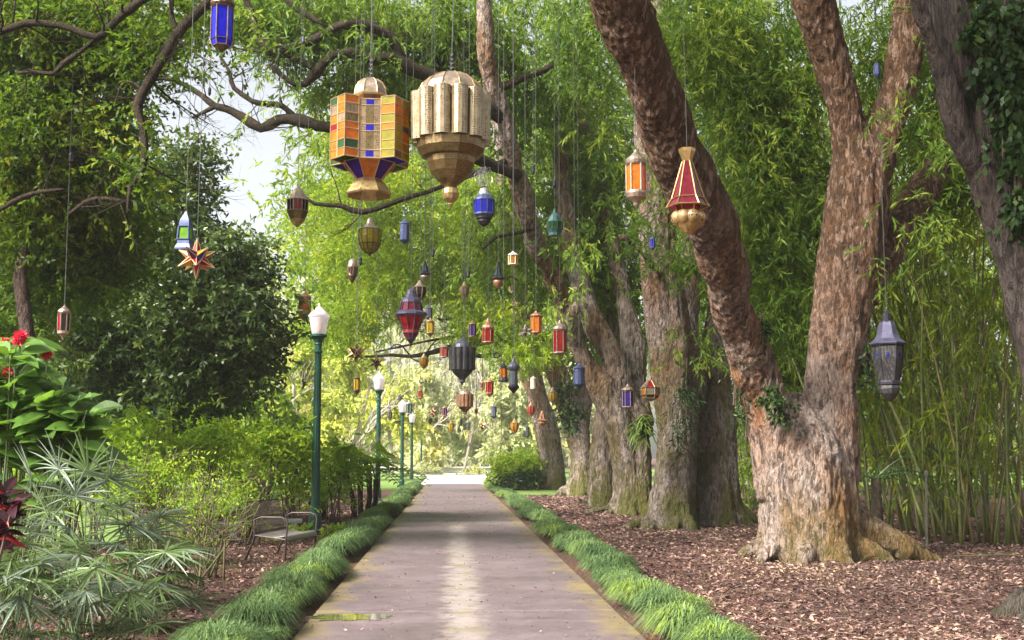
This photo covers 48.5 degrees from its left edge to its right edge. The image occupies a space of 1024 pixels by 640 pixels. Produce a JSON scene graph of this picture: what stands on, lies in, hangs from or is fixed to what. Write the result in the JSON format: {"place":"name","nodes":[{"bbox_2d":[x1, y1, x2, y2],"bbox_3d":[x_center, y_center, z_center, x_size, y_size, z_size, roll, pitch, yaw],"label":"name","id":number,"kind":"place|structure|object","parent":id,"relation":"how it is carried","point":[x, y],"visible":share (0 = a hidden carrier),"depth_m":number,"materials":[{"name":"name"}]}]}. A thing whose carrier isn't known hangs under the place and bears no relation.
{"place":"outdoors","nodes":[
{"label":"outdoors","id":0,"kind":"place"},
{"bbox_2d":[210,0,234,51],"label":"hanging lantern","id":1,"kind":"object","parent":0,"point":[221,25],"visible":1,"depth_m":12.64,"materials":[{"name":"glass"}]},
{"bbox_2d":[164,480,424,639],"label":"border grass","id":2,"kind":"structure","parent":0,"point":[271,602],"depth_m":11.15,"materials":[{"name":"plant"}]},
{"bbox_2d":[223,1,607,370],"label":"woods","id":3,"kind":"object","parent":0,"point":[301,258],"visible":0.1,"depth_m":59.95,"materials":[{"name":"green plant"}]},
{"bbox_2d":[414,473,486,484],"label":"plaza","id":4,"kind":"structure","parent":0,"point":[449,478],"depth_m":67.52,"materials":[{"name":"concrete"}]},
{"bbox_2d":[292,484,645,639],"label":"path","id":5,"kind":"structure","parent":0,"point":[447,565],"depth_m":12.60,"materials":[{"name":"concrete"}]},
{"bbox_2d":[307,613,392,620],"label":"puddle","id":6,"kind":"object","parent":5,"relation":"on","point":[348,616],"visible":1,"depth_m":10.26,"materials":[{"name":"liquid"}]},
{"bbox_2d":[0,459,1023,639],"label":"ground","id":7,"kind":"structure","parent":0,"point":[311,607],"depth_m":13.21,"materials":[{"name":"soil"}]},
{"bbox_2d":[0,477,32,560],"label":"maroon plant","id":8,"kind":"object","parent":7,"relation":"on","point":[8,511],"visible":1,"depth_m":6.88,"materials":[{"name":"red plant"}]},
{"bbox_2d":[0,330,129,616],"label":"flowering plant","id":9,"kind":"object","parent":7,"relation":"on","point":[34,407],"visible":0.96,"depth_m":10.16,"materials":[{"name":"green plant"}]},
{"bbox_2d":[0,527,140,639],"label":"fan palm","id":10,"kind":"object","parent":7,"relation":"on","point":[17,613],"visible":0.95,"depth_m":8.03,"materials":[{"name":"green plant"}]},
{"bbox_2d":[2,408,150,585],"bbox_3d":[-5.223,1.926,12.875,1.751,2.218,2.233,-1,-7,8],"label":"shrub","id":11,"kind":"object","parent":7,"relation":"on","point":[71,509],"visible":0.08,"depth_m":12.99,"materials":[{"name":"green plant"}]},
{"bbox_2d":[0,429,194,638],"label":"fan palm","id":12,"kind":"object","parent":7,"relation":"on","point":[86,469],"visible":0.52,"depth_m":9.39,"materials":[{"name":"green plant"}]},
{"bbox_2d":[0,529,206,639],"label":"fan palm","id":13,"kind":"object","parent":7,"relation":"on","point":[87,595],"visible":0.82,"depth_m":8.29,"materials":[{"name":"green plant"}]},
{"bbox_2d":[58,413,170,551],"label":"shrub","id":14,"kind":"object","parent":7,"relation":"on","point":[127,435],"visible":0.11,"depth_m":17.48,"materials":[{"name":"green plant"}]},
{"bbox_2d":[34,485,228,633],"bbox_3d":[-3.223,1.982,9.508,1.732,1.312,1.468,0,-7,-3],"label":"fan palm","id":15,"kind":"object","parent":7,"relation":"on","point":[149,533],"visible":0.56,"depth_m":9.60,"materials":[{"name":"green plant"}]},
{"bbox_2d":[0,0,280,510],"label":"spreading oak","id":16,"kind":"object","parent":7,"relation":"on","point":[113,55],"visible":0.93,"depth_m":15.91,"materials":[{"name":"green plant"}]},
{"bbox_2d":[104,397,211,541],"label":"shrub","id":17,"kind":"object","parent":7,"relation":"on","point":[155,428],"visible":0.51,"depth_m":19.49,"materials":[{"name":"green plant"}]},
{"bbox_2d":[100,431,236,568],"bbox_3d":[-4.605,2.372,14.924,2.134,1.813,1.695,0,-7,-3],"label":"shrub","id":18,"kind":"object","parent":7,"relation":"on","point":[146,498],"visible":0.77,"depth_m":15.02,"materials":[{"name":"green plant"}]},
{"bbox_2d":[0,501,371,639],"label":"leaf litter","id":19,"kind":"object","parent":7,"relation":"on","point":[254,559],"visible":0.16,"depth_m":15.19,"materials":[{"name":"plant"}]},
{"bbox_2d":[116,487,264,588],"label":"shrub","id":20,"kind":"object","parent":7,"relation":"on","point":[207,573],"visible":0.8,"depth_m":13.42,"materials":[{"name":"green plant"}]},
{"bbox_2d":[146,397,254,537],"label":"shrub","id":21,"kind":"object","parent":7,"relation":"on","point":[203,442],"visible":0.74,"depth_m":20.50,"materials":[{"name":"green plant"}]},
{"bbox_2d":[103,434,297,514],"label":"shrub","id":22,"kind":"object","parent":7,"relation":"on","point":[225,468],"visible":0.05,"depth_m":26.17,"materials":[{"name":"green plant"}]},
{"bbox_2d":[148,448,258,570],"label":"shrub","id":23,"kind":"object","parent":7,"relation":"on","point":[198,505],"visible":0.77,"depth_m":16.32,"materials":[{"name":"green plant"}]},
{"bbox_2d":[110,334,323,496],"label":"woods","id":24,"kind":"object","parent":7,"relation":"on","point":[288,417],"visible":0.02,"depth_m":38.44,"materials":[{"name":"green plant"}]},
{"bbox_2d":[191,452,321,546],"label":"shrub","id":25,"kind":"object","parent":7,"relation":"on","point":[256,482],"visible":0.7,"depth_m":18.57,"materials":[{"name":"green plant"}]},
{"bbox_2d":[210,415,315,534],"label":"shrub","id":26,"kind":"object","parent":7,"relation":"on","point":[272,445],"visible":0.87,"depth_m":21.50,"materials":[{"name":"green plant"}]},
{"bbox_2d":[244,498,317,562],"bbox_3d":[-3.315,3.026,16.395,0.642,0.855,1.298,-1,-7,9],"label":"wire bench","id":27,"kind":"object","parent":7,"relation":"on","point":[285,532],"visible":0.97,"depth_m":16.35,"materials":[{"name":"metal"}]},
{"bbox_2d":[254,408,339,526],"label":"shrub","id":28,"kind":"object","parent":7,"relation":"on","point":[299,482],"visible":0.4,"depth_m":23.42,"materials":[{"name":"green plant"}]},
{"bbox_2d":[266,477,366,519],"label":"split leaf plant","id":29,"kind":"object","parent":7,"relation":"on","point":[323,506],"visible":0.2,"depth_m":25.83,"materials":[{"name":"green plant"}]},
{"bbox_2d":[307,303,329,532],"bbox_3d":[-3.782,1.906,22.060,0.416,4.500,0.410,0,-7,-3],"label":"lamp post","id":30,"kind":"object","parent":7,"relation":"on","point":[319,316],"visible":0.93,"depth_m":22.04,"materials":[{"name":"metal"}]},
{"bbox_2d":[296,424,377,523],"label":"shrub","id":31,"kind":"object","parent":7,"relation":"on","point":[342,471],"visible":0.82,"depth_m":24.50,"materials":[{"name":"green plant"}]},
{"bbox_2d":[293,434,431,517],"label":"shrub","id":32,"kind":"object","parent":7,"relation":"on","point":[376,460],"visible":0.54,"depth_m":26.90,"materials":[{"name":"green plant"}]},
{"bbox_2d":[373,371,384,500],"bbox_3d":[-4.374,3.810,37.231,0.416,4.285,0.410,0,-7,-3],"label":"lamp post","id":33,"kind":"object","parent":7,"relation":"on","point":[379,379],"visible":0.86,"depth_m":37.28,"materials":[{"name":"metal"}]},
{"bbox_2d":[398,400,405,484],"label":"lamp post","id":34,"kind":"object","parent":7,"relation":"on","point":[402,407],"visible":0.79,"depth_m":51.51,"materials":[{"name":"green paint"}]},
{"bbox_2d":[151,0,653,515],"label":"leaning tree","id":35,"kind":"object","parent":7,"relation":"on","point":[335,24],"visible":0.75,"depth_m":27.76,"materials":[{"name":"green plant"}]},
{"bbox_2d":[298,0,311,320],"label":"hanging lantern","id":36,"kind":"object","parent":35,"relation":"hanging from","point":[306,306],"visible":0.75,"depth_m":23.97,"materials":[{"name":"orange metal"}]},
{"bbox_2d":[346,14,365,363],"bbox_3d":[-3.008,-2.635,22.336,0.376,7.022,0.389,0,-7,-3],"label":"star lantern","id":37,"kind":"object","parent":35,"relation":"hanging from","point":[356,353],"visible":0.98,"depth_m":21.95,"materials":[{"name":"gold glass"}]},
{"bbox_2d":[456,59,473,414],"bbox_3d":[-1.072,-2.006,26.398,0.395,8.397,0.395,0,-7,-3],"label":"hanging lantern","id":38,"kind":"object","parent":35,"relation":"hanging from","point":[465,399],"visible":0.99,"depth_m":25.84,"materials":[{"name":"gold metal"}]},
{"bbox_2d":[482,146,493,344],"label":"hanging lantern","id":39,"kind":"object","parent":35,"relation":"hanging from","point":[487,332],"visible":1,"depth_m":26.08,"materials":[{"name":"red metal"}]},
{"bbox_2d":[491,0,504,288],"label":"hanging lantern","id":40,"kind":"object","parent":35,"relation":"hanging from","point":[498,278],"visible":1,"depth_m":22.29,"materials":[{"name":"gold glass"}]},
{"bbox_2d":[498,49,508,381],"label":"hanging lantern","id":41,"kind":"object","parent":35,"relation":"hanging from","point":[503,374],"visible":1,"depth_m":24.31,"materials":[{"name":"purple metal"}]},
{"bbox_2d":[244,204,655,466],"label":"distant woods","id":42,"kind":"object","parent":7,"relation":"on","point":[397,446],"visible":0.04,"depth_m":139.81,"materials":[{"name":"plant"}]},
{"bbox_2d":[446,338,522,473],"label":"bare tree","id":43,"kind":"object","parent":7,"relation":"on","point":[467,431],"visible":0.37,"depth_m":89.00,"materials":[{"name":"yellow plant"}]},
{"bbox_2d":[39,491,1023,639],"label":"fallen leaves","id":44,"kind":"object","parent":7,"relation":"on","point":[783,590],"depth_m":12.18,"materials":[{"name":"plant"}]},
{"bbox_2d":[522,48,647,507],"bbox_3d":[2.269,-1.440,32.469,4.855,13.529,4.012,4,-8,-28],"label":"brown trunk tree","id":45,"kind":"object","parent":7,"relation":"on","point":[600,487],"visible":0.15,"depth_m":31.01,"materials":[{"name":"green plant"}]},
{"bbox_2d":[482,479,767,639],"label":"border grass","id":46,"kind":"structure","parent":7,"relation":"on","point":[673,614],"depth_m":10.98,"materials":[{"name":"plant"}]},
{"bbox_2d":[617,156,793,508],"bbox_3d":[5.375,0.432,31.570,6.895,9.676,7.225,-6,-9,41],"label":"bamboo clump","id":47,"kind":"object","parent":7,"relation":"on","point":[742,475],"visible":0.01,"depth_m":31.13,"materials":[{"name":"green plant"}]},
{"bbox_2d":[509,0,940,530],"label":"twin trunk tree","id":48,"kind":"object","parent":7,"relation":"on","point":[706,491],"visible":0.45,"depth_m":23.69,"materials":[{"name":"grey plant"}]},
{"bbox_2d":[530,18,541,334],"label":"hanging lantern","id":49,"kind":"object","parent":48,"relation":"hanging from","point":[536,327],"visible":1,"depth_m":24.21,"materials":[{"name":"glass"}]},
{"bbox_2d":[618,413,661,456],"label":"strap fern","id":50,"kind":"object","parent":48,"relation":"attached to","point":[645,430],"visible":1,"depth_m":22.13,"materials":[{"name":"green plant"}]},
{"bbox_2d":[661,357,706,466],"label":"ivy","id":51,"kind":"object","parent":48,"relation":"hanging from","point":[683,393],"visible":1,"depth_m":22.16,"materials":[{"name":"green plant"}]},
{"bbox_2d":[489,4,1023,497],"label":"woods","id":52,"kind":"object","parent":7,"relation":"on","point":[573,364],"visible":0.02,"depth_m":41.74,"materials":[{"name":"green plant"}]},
{"bbox_2d":[559,88,988,532],"bbox_3d":[6.184,-0.735,22.064,9.376,9.765,5.026,-5,-8,35],"label":"bamboo clump","id":53,"kind":"object","parent":7,"relation":"on","point":[900,519],"visible":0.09,"depth_m":21.67,"materials":[{"name":"green plant"}]},
{"bbox_2d":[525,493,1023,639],"bbox_3d":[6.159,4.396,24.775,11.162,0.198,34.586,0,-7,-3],"label":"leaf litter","id":54,"kind":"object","parent":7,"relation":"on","point":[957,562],"visible":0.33,"depth_m":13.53,"materials":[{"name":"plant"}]},
{"bbox_2d":[590,0,988,564],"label":"forked tree","id":55,"kind":"object","parent":7,"relation":"on","point":[807,476],"visible":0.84,"depth_m":16.51,"materials":[{"name":"brown plant"}]},
{"bbox_2d":[57,21,75,339],"bbox_3d":[-6.031,-2.445,15.598,0.172,5.467,0.172,0,-7,-3],"label":"hanging lantern","id":56,"kind":"object","parent":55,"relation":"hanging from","point":[63,320],"visible":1,"depth_m":15.28,"materials":[{"name":"gold metal"}]},
{"bbox_2d":[174,0,193,250],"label":"hanging lantern","id":57,"kind":"object","parent":55,"relation":"hanging from","point":[185,235],"visible":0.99,"depth_m":12.58,"materials":[{"name":"blue metal"}]},
{"bbox_2d":[178,0,214,278],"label":"star lantern","id":58,"kind":"object","parent":55,"relation":"hanging from","point":[196,257],"visible":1,"depth_m":11.97,"materials":[{"name":"orange glass"}]},
{"bbox_2d":[287,0,308,226],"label":"hanging lantern","id":59,"kind":"object","parent":55,"relation":"hanging from","point":[297,205],"visible":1,"depth_m":18.08,"materials":[{"name":"gold metal"}]},
{"bbox_2d":[347,6,357,283],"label":"hanging lantern","id":60,"kind":"object","parent":55,"relation":"hanging from","point":[352,270],"visible":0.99,"depth_m":21.07,"materials":[{"name":"gold metal"}]},
{"bbox_2d":[329,0,409,200],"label":"hanging lantern","id":61,"kind":"object","parent":55,"relation":"hanging from","point":[369,131],"visible":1,"depth_m":10.41,"materials":[{"name":"glass"}]},
{"bbox_2d":[358,0,381,256],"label":"hanging lantern","id":62,"kind":"object","parent":55,"relation":"hanging from","point":[369,235],"visible":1,"depth_m":17.57,"materials":[{"name":"glass"}]},
{"bbox_2d":[399,0,409,243],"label":"hanging lantern","id":63,"kind":"object","parent":55,"relation":"hanging from","point":[404,232],"visible":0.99,"depth_m":19.19,"materials":[{"name":"glass"}]},
{"bbox_2d":[394,0,427,347],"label":"hanging lantern","id":64,"kind":"object","parent":55,"relation":"hanging from","point":[410,314],"visible":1,"depth_m":15.97,"materials":[{"name":"glass"}]},
{"bbox_2d":[411,0,490,207],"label":"hanging lantern","id":65,"kind":"object","parent":55,"relation":"hanging from","point":[450,121],"visible":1,"depth_m":10.22,"materials":[{"name":"gold metal"}]},
{"bbox_2d":[449,72,475,384],"bbox_3d":[-0.766,-1.971,17.839,0.420,5.967,0.420,0,-7,-3],"label":"hanging lantern","id":66,"kind":"object","parent":55,"relation":"hanging from","point":[462,359],"visible":0.99,"depth_m":17.39,"materials":[{"name":"grey metal"}]},
{"bbox_2d":[472,12,494,226],"bbox_3d":[-0.424,-4.101,16.597,0.367,5.567,0.303,0,-7,-3],"label":"hanging lantern","id":67,"kind":"object","parent":55,"relation":"hanging from","point":[484,206],"visible":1,"depth_m":16.22,"materials":[{"name":"glass"}]},
{"bbox_2d":[507,31,519,393],"bbox_3d":[0.028,-1.997,20.406,0.226,6.631,0.218,0,-7,-3],"label":"hanging lantern","id":68,"kind":"object","parent":55,"relation":"hanging from","point":[513,366],"visible":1,"depth_m":20.12,"materials":[{"name":"grey metal"}]},
{"bbox_2d":[546,0,562,236],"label":"hanging lantern","id":69,"kind":"object","parent":55,"relation":"hanging from","point":[554,225],"visible":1,"depth_m":19.32,"materials":[{"name":"glass"}]},
{"bbox_2d":[553,0,567,356],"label":"hanging lantern","id":70,"kind":"object","parent":55,"relation":"hanging from","point":[560,329],"visible":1,"depth_m":19.62,"materials":[{"name":"glass"}]},
{"bbox_2d":[569,47,580,316],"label":"hanging lantern","id":71,"kind":"object","parent":55,"relation":"hanging from","point":[574,308],"visible":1,"depth_m":21.36,"materials":[{"name":"gold metal"}]},
{"bbox_2d":[573,84,585,388],"bbox_3d":[1.190,-1.989,20.467,0.245,6.453,0.245,0,-7,-3],"label":"hanging lantern","id":72,"kind":"object","parent":55,"relation":"hanging from","point":[579,375],"visible":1,"depth_m":20.06,"materials":[{"name":"blue metal"}]},
{"bbox_2d":[622,93,633,409],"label":"hanging lantern","id":73,"kind":"object","parent":55,"relation":"hanging from","point":[627,397],"visible":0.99,"depth_m":19.60,"materials":[{"name":"purple metal"}]},
{"bbox_2d":[625,66,646,207],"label":"hanging lantern","id":74,"kind":"object","parent":55,"relation":"hanging from","point":[636,178],"visible":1,"depth_m":12.79,"materials":[{"name":"glass"}]},
{"bbox_2d":[641,175,659,401],"bbox_3d":[2.389,-1.716,19.994,0.327,6.293,0.313,0,-7,-3],"label":"hanging lantern","id":75,"kind":"object","parent":55,"relation":"hanging from","point":[650,389],"visible":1,"depth_m":19.60,"materials":[{"name":"red metal"}]},
{"bbox_2d":[666,0,709,234],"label":"hanging lantern","id":76,"kind":"object","parent":55,"relation":"hanging from","point":[688,203],"visible":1,"depth_m":11.25,"materials":[{"name":"red metal"}]},
{"bbox_2d":[708,344,756,441],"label":"ivy","id":77,"kind":"object","parent":55,"relation":"attached to","point":[747,427],"visible":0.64,"depth_m":16.25,"materials":[{"name":"green plant"}]},
{"bbox_2d":[736,311,776,367],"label":"ivy","id":78,"kind":"object","parent":55,"relation":"attached to","point":[769,331],"visible":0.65,"depth_m":15.79,"materials":[{"name":"green plant"}]},
{"bbox_2d":[754,378,801,431],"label":"ivy","id":79,"kind":"object","parent":55,"relation":"attached to","point":[776,397],"visible":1,"depth_m":15.60,"materials":[{"name":"green plant"}]},
{"bbox_2d":[854,321,880,401],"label":"ivy","id":80,"kind":"object","parent":55,"relation":"attached to","point":[867,373],"visible":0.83,"depth_m":16.22,"materials":[{"name":"green plant"}]},
{"bbox_2d":[870,0,905,401],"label":"hanging lantern","id":81,"kind":"object","parent":55,"relation":"hanging from","point":[887,343],"visible":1,"depth_m":10.97,"materials":[{"name":"black metal"}]},
{"bbox_2d":[587,63,1017,544],"bbox_3d":[5.661,-0.711,20.704,6.929,9.401,6.471,-3,-7,24],"label":"bamboo clump","id":82,"kind":"object","parent":7,"relation":"on","point":[906,444],"visible":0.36,"depth_m":19.53,"materials":[{"name":"green plant"}]},
{"bbox_2d":[687,3,1014,535],"bbox_3d":[7.191,-0.817,21.320,7.283,9.753,8.188,-2,-7,20],"label":"bamboo clump","id":83,"kind":"object","parent":7,"relation":"on","point":[933,491],"visible":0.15,"depth_m":20.68,"materials":[{"name":"green plant"}]},
{"bbox_2d":[789,61,1023,545],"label":"bamboo clump","id":84,"kind":"object","parent":7,"relation":"on","point":[987,518],"visible":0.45,"depth_m":19.49,"materials":[{"name":"green plant"}]},
{"bbox_2d":[805,85,1011,520],"bbox_3d":[9.764,-0.839,25.469,7.725,10.768,6.457,-3,-7,23],"label":"bamboo clump","id":85,"kind":"object","parent":7,"relation":"on","point":[871,460],"visible":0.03,"depth_m":25.38,"materials":[{"name":"green plant"}]},
{"bbox_2d":[861,450,965,520],"bbox_3d":[6.103,2.949,18.855,2.688,1.576,2.059,-3,-8,27],"label":"feather palm","id":86,"kind":"object","parent":7,"relation":"on","point":[876,504],"visible":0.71,"depth_m":18.69,"materials":[{"name":"green plant"}]},
{"bbox_2d":[814,181,1021,517],"bbox_3d":[11.473,-0.717,26.387,7.970,10.752,8.281,3,-7,-22],"label":"bamboo clump","id":87,"kind":"object","parent":7,"relation":"on","point":[972,514],"visible":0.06,"depth_m":26.61,"materials":[{"name":"green plant"}]},
{"bbox_2d":[886,117,1023,545],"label":"bamboo clump","id":88,"kind":"object","parent":7,"relation":"on","point":[1006,421],"visible":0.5,"depth_m":19.08,"materials":[{"name":"green plant"}]},
{"bbox_2d":[910,0,1023,621],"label":"ridged tree","id":89,"kind":"object","parent":7,"relation":"on","point":[940,24],"visible":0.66,"depth_m":10.82,"materials":[{"name":"brown plant"}]},
{"bbox_2d":[951,0,1023,247],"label":"ivy","id":90,"kind":"object","parent":89,"relation":"attached to","point":[997,30],"visible":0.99,"depth_m":10.67,"materials":[{"name":"green plant"}]},
{"bbox_2d":[2,469,1023,546],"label":"lawn","id":91,"kind":"structure","parent":0,"point":[385,484],"depth_m":40.81,"materials":[{"name":"plant"}]},
{"bbox_2d":[12,108,324,479],"bbox_3d":[-7.457,-0.572,23.022,7.622,8.136,5.303,-1,-7,10],"label":"glossy evergreen","id":92,"kind":"object","parent":91,"relation":"on","point":[214,340],"visible":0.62,"depth_m":22.01,"materials":[{"name":"green plant"}]},
{"bbox_2d":[260,323,332,434],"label":"distant tree","id":93,"kind":"object","parent":91,"relation":"on","point":[294,385],"visible":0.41,"depth_m":61.05,"materials":[{"name":"green plant"}]},
{"bbox_2d":[304,304,452,473],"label":"distant tree","id":94,"kind":"object","parent":91,"relation":"on","point":[346,371],"visible":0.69,"depth_m":74.14,"materials":[{"name":"green plant"}]},
{"bbox_2d":[347,361,433,473],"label":"distant tree","id":95,"kind":"object","parent":91,"relation":"on","point":[420,428],"visible":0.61,"depth_m":80.99,"materials":[{"name":"green plant"}]},
{"bbox_2d":[272,164,565,489],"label":"slender tree","id":96,"kind":"object","parent":91,"relation":"on","point":[390,282],"visible":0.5,"depth_m":42.14,"materials":[{"name":"green plant"}]},
{"bbox_2d":[388,325,478,467],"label":"distant tree","id":97,"kind":"object","parent":91,"relation":"on","point":[434,454],"visible":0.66,"depth_m":90.79,"materials":[{"name":"green plant"}]},
{"bbox_2d":[284,120,592,496],"bbox_3d":[-2.191,-0.748,39.393,10.979,14.128,7.177,0,-7,-3],"label":"ivy clad tree","id":98,"kind":"object","parent":91,"relation":"on","point":[540,347],"visible":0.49,"depth_m":39.24,"materials":[{"name":"green plant"}]},
{"bbox_2d":[548,367,589,440],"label":"ivy","id":99,"kind":"object","parent":98,"relation":"attached to","point":[570,416],"visible":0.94,"depth_m":39.17,"materials":[{"name":"green plant"}]},
{"bbox_2d":[427,337,503,466],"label":"distant tree","id":100,"kind":"object","parent":91,"relation":"on","point":[458,445],"visible":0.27,"depth_m":97.02,"materials":[{"name":"green plant"}]},
{"bbox_2d":[433,330,562,468],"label":"distant tree","id":101,"kind":"object","parent":91,"relation":"on","point":[508,408],"visible":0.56,"depth_m":86.78,"materials":[{"name":"green plant"}]},
{"bbox_2d":[481,437,547,487],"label":"hedge bush","id":102,"kind":"object","parent":91,"relation":"on","point":[502,464],"visible":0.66,"depth_m":47.67,"materials":[{"name":"green plant"}]},
{"bbox_2d":[477,293,551,487],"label":"slender tree","id":103,"kind":"object","parent":91,"relation":"on","point":[542,451],"visible":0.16,"depth_m":48.70,"materials":[{"name":"brown plant"}]},
{"bbox_2d":[487,466,546,491],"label":"hedge bush","id":104,"kind":"object","parent":91,"relation":"on","point":[520,481],"visible":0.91,"depth_m":45.68,"materials":[{"name":"green plant"}]},
{"bbox_2d":[15,0,1021,458],"label":"sky","id":105,"kind":"structure","parent":0,"point":[271,144],"materials":[{"name":"white"}]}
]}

